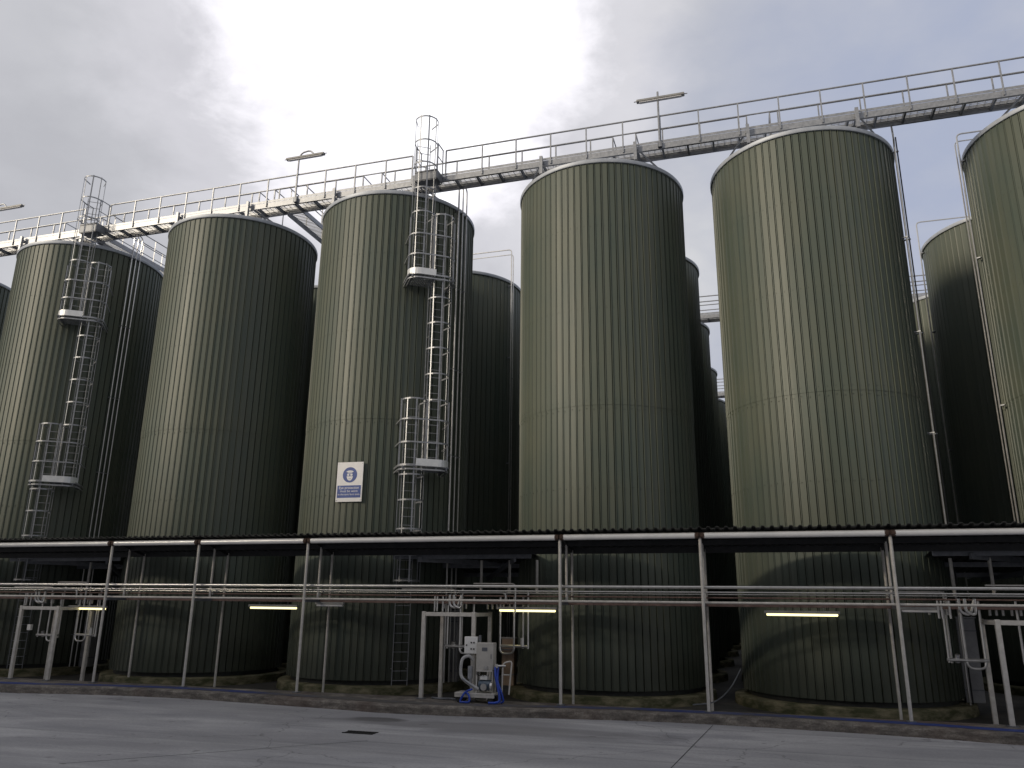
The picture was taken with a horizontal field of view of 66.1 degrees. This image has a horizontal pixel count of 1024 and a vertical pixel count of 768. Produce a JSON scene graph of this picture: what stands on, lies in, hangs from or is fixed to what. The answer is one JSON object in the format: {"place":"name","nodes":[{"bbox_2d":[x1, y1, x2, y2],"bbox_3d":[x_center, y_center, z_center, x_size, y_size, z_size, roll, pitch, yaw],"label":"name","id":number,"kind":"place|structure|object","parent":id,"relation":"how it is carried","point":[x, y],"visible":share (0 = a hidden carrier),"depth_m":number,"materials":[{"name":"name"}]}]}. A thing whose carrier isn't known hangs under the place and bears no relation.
{"place":"outdoors","nodes":[
{"label":"outdoors","id":0,"kind":"place"},
{"bbox_2d":[0,692,1023,767],"bbox_3d":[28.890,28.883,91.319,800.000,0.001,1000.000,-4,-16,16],"label":"yard","id":1,"kind":"structure","parent":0,"point":[49,730],"depth_m":16.83,"materials":[{"name":"concrete"}]},
{"bbox_2d":[342,730,378,734],"bbox_3d":[-3.441,7.900,17.841,0.760,0.014,0.320,-4,-16,16],"label":"drain grate","id":2,"kind":"object","parent":1,"relation":"on","point":[360,732],"visible":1,"depth_m":17.81,"materials":[{"name":"metal"}]},
{"bbox_2d":[61,725,712,767],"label":"yard joints","id":3,"kind":"object","parent":1,"relation":"on","point":[355,741],"visible":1,"depth_m":15.55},
{"bbox_2d":[0,677,1023,745],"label":"kerb","id":4,"kind":"structure","parent":1,"relation":"on","point":[974,732],"depth_m":20.65,"materials":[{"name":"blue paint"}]},
{"bbox_2d":[432,697,455,700],"bbox_3d":[-1.909,8.889,22.246,0.858,0.057,0.206,-7,-18,27],"label":"floor hose","id":5,"kind":"object","parent":4,"relation":"on","point":[444,698],"visible":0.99,"depth_m":22.21,"materials":[{"name":"rubber"}]},
{"bbox_2d":[454,642,511,703],"bbox_3d":[-0.758,7.988,21.784,1.616,1.575,0.642,-4,-16,16],"label":"pump unit","id":6,"kind":"object","parent":4,"relation":"on","point":[485,656],"visible":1,"depth_m":21.69,"materials":[{"name":"white paint"}]},
{"bbox_2d":[0,0,1023,400],"label":"sky","id":7,"kind":"structure","parent":0,"point":[148,98],"materials":[{"name":"grey"}]},
{"bbox_2d":[13,650,1023,725],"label":"tank yard floor","id":8,"kind":"structure","parent":0,"point":[727,702],"depth_m":25.42,"materials":[{"name":"concrete"}]},
{"bbox_2d":[0,283,10,340],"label":"fermentation tank","id":9,"kind":"object","parent":8,"relation":"on","point":[4,294],"visible":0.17,"depth_m":39.29,"materials":[{"name":"metal"}]},
{"bbox_2d":[4,606,93,680],"bbox_3d":[-16.046,9.099,27.449,1.840,2.620,1.690,-4,-16,16],"label":"steel frame","id":10,"kind":"object","parent":8,"relation":"on","point":[52,643],"visible":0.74,"depth_m":27.07,"materials":[{"name":"grey metal"}]},
{"bbox_2d":[27,610,35,629],"bbox_3d":[-17.151,8.398,28.196,0.337,0.807,0.100,-4,-16,16],"label":"switch box","id":11,"kind":"object","parent":10,"relation":"hanging from","point":[29,626],"visible":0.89,"depth_m":28.11,"materials":[{"name":"grey plastic"}]},
{"bbox_2d":[0,240,162,676],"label":"fermentation tank","id":12,"kind":"object","parent":8,"relation":"on","point":[38,343],"visible":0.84,"depth_m":33.19,"materials":[{"name":"metal"}]},
{"bbox_2d":[6,175,112,668],"bbox_3d":[-18.270,0.895,32.414,1.748,20.450,1.491,6,-16,-17],"label":"caged ladder","id":13,"kind":"object","parent":12,"relation":"attached to","point":[87,230],"visible":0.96,"depth_m":32.59,"materials":[{"name":"metal"}]},
{"bbox_2d":[10,557,127,577],"bbox_3d":[-16.294,7.400,31.576,5.235,0.815,4.600,-4,-16,16],"label":"lean to roof","id":14,"kind":"object","parent":12,"relation":"attached to","point":[98,563],"visible":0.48,"depth_m":30.39,"materials":[{"name":"metal"}]},
{"bbox_2d":[14,562,112,641],"bbox_3d":[-16.368,7.872,28.591,4.208,2.809,1.977,-4,-16,16],"label":"pipe manifold","id":15,"kind":"object","parent":14,"relation":"hanging from","point":[43,600],"visible":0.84,"depth_m":27.81,"materials":[{"name":"silver metal"}]},
{"bbox_2d":[79,605,102,666],"bbox_3d":[-16.912,10.081,31.552,0.470,2.355,0.350,-4,-16,16],"label":"pipe casing","id":16,"kind":"object","parent":12,"relation":"on","point":[91,652],"visible":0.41,"depth_m":31.34,"materials":[{"name":"metal"}]},
{"bbox_2d":[68,230,135,666],"bbox_3d":[-17.417,2.068,33.186,0.221,18.626,0.689,-4,-16,16],"label":"riser pipe","id":17,"kind":"object","parent":12,"relation":"attached to","point":[121,325],"visible":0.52,"depth_m":33.46,"materials":[{"name":"silver metal"}]},
{"bbox_2d":[74,237,139,665],"bbox_3d":[-17.342,2.089,33.256,0.221,18.626,0.869,-4,-16,16],"label":"riser pipe","id":18,"kind":"object","parent":12,"relation":"attached to","point":[114,398],"visible":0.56,"depth_m":33.71,"materials":[{"name":"silver metal"}]},
{"bbox_2d":[78,236,142,665],"bbox_3d":[-17.278,2.110,33.329,0.219,18.626,1.052,-4,-16,16],"label":"riser pipe","id":19,"kind":"object","parent":12,"relation":"attached to","point":[118,399],"visible":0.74,"depth_m":34.01,"materials":[{"name":"silver metal"}]},
{"bbox_2d":[0,56,1023,256],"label":"walkway","id":20,"kind":"structure","parent":12,"relation":"on","point":[279,208],"depth_m":28.64,"materials":[{"name":"metal"}]},
{"bbox_2d":[0,203,23,210],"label":"lamp post","id":21,"kind":"object","parent":20,"relation":"attached to","point":[5,208],"visible":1,"depth_m":36.50,"materials":[{"name":"metal"}]},
{"bbox_2d":[97,216,166,274],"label":"cross walkway","id":22,"kind":"structure","parent":20,"relation":"attached to","point":[124,248],"depth_m":37.27,"materials":[{"name":"metal"}]},
{"bbox_2d":[288,186,323,242],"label":"cross walkway","id":23,"kind":"structure","parent":20,"relation":"attached to","point":[317,237],"depth_m":33.85,"materials":[{"name":"metal"}]},
{"bbox_2d":[285,150,326,202],"bbox_3d":[-8.456,-8.479,31.999,1.940,2.292,0.195,-4,-16,16],"label":"lamp post","id":24,"kind":"object","parent":20,"relation":"attached to","point":[303,157],"visible":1,"depth_m":32.12,"materials":[{"name":"metal"}]},
{"bbox_2d":[634,91,686,147],"bbox_3d":[5.303,-9.427,27.946,1.890,2.230,0.195,-4,-16,16],"label":"lamp post","id":25,"kind":"object","parent":20,"relation":"attached to","point":[657,98],"visible":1,"depth_m":28.04,"materials":[{"name":"metal"}]},
{"bbox_2d":[98,213,317,686],"bbox_3d":[-11.926,2.392,32.496,6.750,18.350,6.750,-4,-16,16],"label":"fermentation tank","id":26,"kind":"object","parent":8,"relation":"on","point":[220,442],"visible":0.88,"depth_m":30.08,"materials":[{"name":"metal"}]},
{"bbox_2d":[280,285,317,667],"bbox_3d":[-9.632,4.401,39.566,6.750,18.350,6.750,-4,-16,16],"label":"fermentation tank","id":27,"kind":"object","parent":8,"relation":"on","point":[292,564],"visible":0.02,"depth_m":36.47,"materials":[{"name":"metal"}]},
{"bbox_2d":[276,190,474,695],"bbox_3d":[-4.798,1.920,30.522,6.750,18.350,6.750,-4,-16,16],"label":"fermentation tank","id":28,"kind":"object","parent":8,"relation":"on","point":[368,369],"visible":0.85,"depth_m":27.97,"materials":[{"name":"metal"}]},
{"bbox_2d":[335,462,363,501],"bbox_3d":[-5.568,3.352,26.976,0.960,1.360,0.038,-3,-16,13],"label":"safety sign","id":29,"kind":"object","parent":28,"relation":"attached to","point":[349,484],"visible":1,"depth_m":26.96,"materials":[{"name":"metal"}]},
{"bbox_2d":[390,115,455,685],"bbox_3d":[-3.094,-0.197,27.903,1.748,20.450,1.491,6,-16,-17],"label":"caged ladder","id":30,"kind":"object","parent":28,"relation":"attached to","point":[427,178],"visible":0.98,"depth_m":28.07,"materials":[{"name":"metal"}]},
{"bbox_2d":[443,190,459,682],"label":"riser pipe","id":31,"kind":"object","parent":28,"relation":"attached to","point":[455,288],"visible":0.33,"depth_m":28.75,"materials":[{"name":"silver metal"}]},
{"bbox_2d":[447,610,459,681],"bbox_3d":[-1.999,9.050,27.270,0.390,2.355,0.350,-4,-16,16],"label":"pipe casing","id":32,"kind":"object","parent":28,"relation":"on","point":[456,663],"visible":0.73,"depth_m":27.08,"materials":[{"name":"metal"}]},
{"bbox_2d":[448,180,463,681],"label":"riser pipe","id":33,"kind":"object","parent":28,"relation":"attached to","point":[457,370],"visible":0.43,"depth_m":29.04,"materials":[{"name":"silver metal"}]},
{"bbox_2d":[451,180,467,681],"bbox_3d":[-2.094,1.025,28.842,0.219,18.626,1.002,-4,-16,16],"label":"riser pipe","id":34,"kind":"object","parent":28,"relation":"attached to","point":[463,292],"visible":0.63,"depth_m":29.32,"materials":[{"name":"silver metal"}]},
{"bbox_2d":[415,611,491,700],"bbox_3d":[-1.635,8.075,23.213,1.790,2.620,1.690,-4,-16,16],"label":"steel frame","id":35,"kind":"object","parent":8,"relation":"on","point":[443,614],"visible":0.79,"depth_m":22.96,"materials":[{"name":"grey metal"}]},
{"bbox_2d":[464,635,481,690],"bbox_3d":[-1.112,7.929,22.152,0.470,1.640,0.171,-4,-16,16],"label":"socket box","id":36,"kind":"object","parent":35,"relation":"attached to","point":[470,645],"visible":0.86,"depth_m":22.23,"materials":[{"name":"grey plastic"}]},
{"bbox_2d":[462,270,520,675],"bbox_3d":[-2.678,3.921,37.573,6.750,18.350,6.750,-4,-16,16],"label":"fermentation tank","id":37,"kind":"object","parent":8,"relation":"on","point":[487,473],"visible":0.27,"depth_m":35.72,"materials":[{"name":"metal"}]},
{"bbox_2d":[473,249,513,636],"bbox_3d":[-2.180,2.895,36.645,4.596,19.236,0.547,-4,-16,16],"label":"vent pipe","id":38,"kind":"object","parent":37,"relation":"attached to","point":[510,397],"visible":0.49,"depth_m":36.45,"materials":[{"name":"silver metal"}]},
{"bbox_2d":[0,521,1023,722],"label":"canopy","id":39,"kind":"object","parent":8,"relation":"on","point":[940,536],"visible":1,"depth_m":23.07,"materials":[{"name":"metal"}]},
{"bbox_2d":[0,589,1021,597],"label":"rack pipe","id":40,"kind":"object","parent":39,"relation":"attached to","point":[569,593],"visible":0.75,"depth_m":23.00,"materials":[{"name":"silver metal"}]},
{"bbox_2d":[0,583,1023,590],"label":"rack pipe","id":41,"kind":"object","parent":39,"relation":"attached to","point":[592,586],"visible":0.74,"depth_m":22.38,"materials":[{"name":"silver metal"}]},
{"bbox_2d":[0,595,1023,606],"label":"rack pipe","id":42,"kind":"object","parent":39,"relation":"attached to","point":[715,602],"visible":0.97,"depth_m":22.13,"materials":[{"name":"silver metal"}]},
{"bbox_2d":[0,597,1023,609],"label":"cable tray","id":43,"kind":"object","parent":39,"relation":"attached to","point":[648,604],"visible":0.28,"depth_m":22.84,"materials":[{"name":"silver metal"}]},
{"bbox_2d":[68,599,107,609],"bbox_3d":[-14.867,7.731,27.613,1.610,0.352,0.130,-4,-16,16],"label":"strip light","id":44,"kind":"object","parent":43,"relation":"hanging from","point":[90,607],"visible":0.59,"depth_m":27.50,"materials":[{"name":"beige plastic"}]},
{"bbox_2d":[248,603,298,608],"bbox_3d":[-7.736,7.172,25.532,1.810,0.242,0.130,-4,-16,16],"label":"strip light","id":45,"kind":"object","parent":43,"relation":"hanging from","point":[258,606],"visible":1,"depth_m":25.48,"materials":[{"name":"beige plastic"}]},
{"bbox_2d":[315,602,344,606],"bbox_3d":[-5.773,6.985,24.969,1.010,0.142,0.130,-4,-16,16],"label":"strip light","id":46,"kind":"object","parent":43,"relation":"hanging from","point":[337,604],"visible":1,"depth_m":24.89,"materials":[{"name":"grey plastic"}]},
{"bbox_2d":[497,604,557,611],"bbox_3d":[0.449,6.581,23.130,1.810,0.222,0.130,-4,-16,16],"label":"strip light","id":47,"kind":"object","parent":43,"relation":"hanging from","point":[530,609],"visible":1,"depth_m":23.04,"materials":[{"name":"beige plastic"}]},
{"bbox_2d":[764,607,839,616],"bbox_3d":[7.723,6.069,20.991,1.910,0.232,0.130,-4,-16,16],"label":"strip light","id":48,"kind":"object","parent":43,"relation":"hanging from","point":[802,613],"visible":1,"depth_m":20.92,"materials":[{"name":"beige plastic"}]},
{"bbox_2d":[900,607,940,612],"bbox_3d":[10.476,5.796,20.204,0.960,0.135,0.130,-4,-16,16],"label":"strip light","id":49,"kind":"object","parent":43,"relation":"hanging from","point":[921,609],"visible":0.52,"depth_m":20.15,"materials":[{"name":"grey"}]},
{"bbox_2d":[0,591,1023,600],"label":"rack pipe","id":50,"kind":"object","parent":39,"relation":"attached to","point":[213,593],"visible":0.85,"depth_m":22.98,"materials":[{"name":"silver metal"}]},
{"bbox_2d":[0,587,1023,594],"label":"rack pipe","id":51,"kind":"object","parent":39,"relation":"attached to","point":[308,589],"visible":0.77,"depth_m":22.44,"materials":[{"name":"silver metal"}]},
{"bbox_2d":[509,158,717,707],"bbox_3d":[3.363,1.374,28.244,6.750,18.350,6.750,-4,-16,16],"label":"fermentation tank","id":52,"kind":"object","parent":8,"relation":"on","point":[606,424],"visible":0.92,"depth_m":25.66,"materials":[{"name":"metal"}]},
{"bbox_2d":[393,554,537,580],"bbox_3d":[-1.026,6.315,27.089,4.735,0.815,4.600,-4,-16,16],"label":"lean to roof","id":53,"kind":"object","parent":52,"relation":"attached to","point":[493,566],"visible":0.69,"depth_m":26.24,"materials":[{"name":"metal"}]},
{"bbox_2d":[402,560,537,654],"bbox_3d":[-1.407,6.810,24.194,4.208,2.809,1.977,-4,-16,16],"label":"pipe manifold","id":54,"kind":"object","parent":53,"relation":"hanging from","point":[459,646],"visible":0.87,"depth_m":23.45,"materials":[{"name":"silver metal"}]},
{"bbox_2d":[501,637,517,685],"bbox_3d":[-0.090,9.182,26.090,0.470,1.505,0.400,-4,-16,16],"label":"pipe casing","id":55,"kind":"object","parent":52,"relation":"on","point":[513,656],"visible":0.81,"depth_m":25.95,"materials":[{"name":"metal"}]},
{"bbox_2d":[686,257,728,683],"bbox_3d":[5.616,3.346,35.186,6.750,18.350,6.750,-4,-16,16],"label":"fermentation tank","id":56,"kind":"object","parent":8,"relation":"on","point":[702,458],"visible":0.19,"depth_m":33.60,"materials":[{"name":"metal"}]},
{"bbox_2d":[701,322,734,667],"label":"fermentation tank","id":57,"kind":"object","parent":8,"relation":"on","point":[719,581],"visible":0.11,"depth_m":41.44,"materials":[{"name":"metal"}]},
{"bbox_2d":[711,367,738,656],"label":"fermentation tank","id":58,"kind":"object","parent":8,"relation":"on","point":[732,652],"visible":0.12,"depth_m":49.68,"materials":[{"name":"metal"}]},
{"bbox_2d":[718,398,740,649],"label":"fermentation tank","id":59,"kind":"object","parent":8,"relation":"on","point":[729,524],"visible":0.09,"depth_m":57.44,"materials":[{"name":"metal"}]},
{"bbox_2d":[717,379,724,397],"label":"walkway","id":60,"kind":"structure","parent":59,"relation":"on","point":[721,394],"depth_m":59.66,"materials":[{"name":"metal"}]},
{"bbox_2d":[710,125,979,720],"bbox_3d":[10.331,0.888,26.226,6.750,18.350,6.750,-4,-16,16],"label":"fermentation tank","id":61,"kind":"object","parent":8,"relation":"on","point":[826,409],"visible":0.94,"depth_m":23.74,"materials":[{"name":"metal"}]},
{"bbox_2d":[693,668,740,705],"bbox_3d":[5.857,8.449,21.965,2.378,0.852,0.302,14,-20,-39],"label":"slack cable","id":62,"kind":"object","parent":61,"relation":"attached to","point":[724,694],"visible":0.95,"depth_m":21.82,"materials":[{"name":"rubber"}]},
{"bbox_2d":[890,126,971,704],"bbox_3d":[12.688,0.092,24.129,0.229,18.201,0.486,-4,-16,16],"label":"riser pipe","id":63,"kind":"object","parent":61,"relation":"attached to","point":[934,440],"visible":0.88,"depth_m":24.27,"materials":[{"name":"silver metal"}]},
{"bbox_2d":[891,137,973,704],"bbox_3d":[12.886,0.278,24.412,0.250,18.000,0.070,-11,-19,35],"label":"riser pipe","id":64,"kind":"object","parent":61,"relation":"attached to","point":[922,332],"visible":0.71,"depth_m":24.57,"materials":[{"name":"stainless steel"},{"name":"galvanised steel"}]},
{"bbox_2d":[955,617,985,703],"bbox_3d":[13.240,7.968,22.791,0.550,2.355,0.350,-4,-16,16],"label":"pipe casing","id":65,"kind":"object","parent":61,"relation":"on","point":[976,677],"visible":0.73,"depth_m":22.63,"materials":[{"name":"metal"}]},
{"bbox_2d":[913,295,983,676],"bbox_3d":[23.132,4.528,38.688,6.750,18.350,6.750,-4,-16,16],"label":"fermentation tank","id":66,"kind":"object","parent":8,"relation":"on","point":[951,510],"visible":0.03,"depth_m":37.81,"materials":[{"name":"metal"}]},
{"bbox_2d":[921,216,1023,695],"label":"fermentation tank","id":67,"kind":"object","parent":8,"relation":"on","point":[979,467],"visible":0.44,"depth_m":30.50,"materials":[{"name":"metal"}]},
{"bbox_2d":[916,216,971,616],"bbox_3d":[19.431,1.857,31.230,4.065,18.786,0.343,-3,-16,13],"label":"vent pipe","id":68,"kind":"object","parent":67,"relation":"attached to","point":[948,450],"visible":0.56,"depth_m":32.51,"materials":[{"name":"silver metal"}]},
{"bbox_2d":[961,105,1023,522],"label":"fermentation tank","id":69,"kind":"object","parent":8,"relation":"on","point":[993,164],"visible":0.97,"depth_m":24.67,"materials":[{"name":"metal"}]},
{"bbox_2d":[925,551,1023,581],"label":"lean to roof","id":70,"kind":"object","parent":69,"relation":"attached to","point":[1004,563],"visible":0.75,"depth_m":22.62,"materials":[{"name":"metal"}]},
{"bbox_2d":[870,558,1023,669],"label":"pipe manifold","id":71,"kind":"object","parent":70,"relation":"hanging from","point":[950,658],"visible":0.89,"depth_m":19.81,"materials":[{"name":"silver metal"}]},
{"bbox_2d":[954,130,1023,579],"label":"vent pipe","id":72,"kind":"object","parent":69,"relation":"attached to","point":[992,361],"visible":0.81,"depth_m":25.34,"materials":[{"name":"silver metal"}]},
{"bbox_2d":[978,619,1023,727],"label":"steel frame","id":73,"kind":"object","parent":8,"relation":"on","point":[997,623],"visible":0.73,"depth_m":18.79,"materials":[{"name":"grey metal"}]},
{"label":"fermentation tank","id":74,"kind":"object","parent":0,"visible":0},
{"bbox_2d":[699,274,927,322],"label":"walkway","id":75,"kind":"structure","parent":74,"relation":"on","point":[708,317],"depth_m":43.63,"materials":[{"name":"metal"}]}
]}

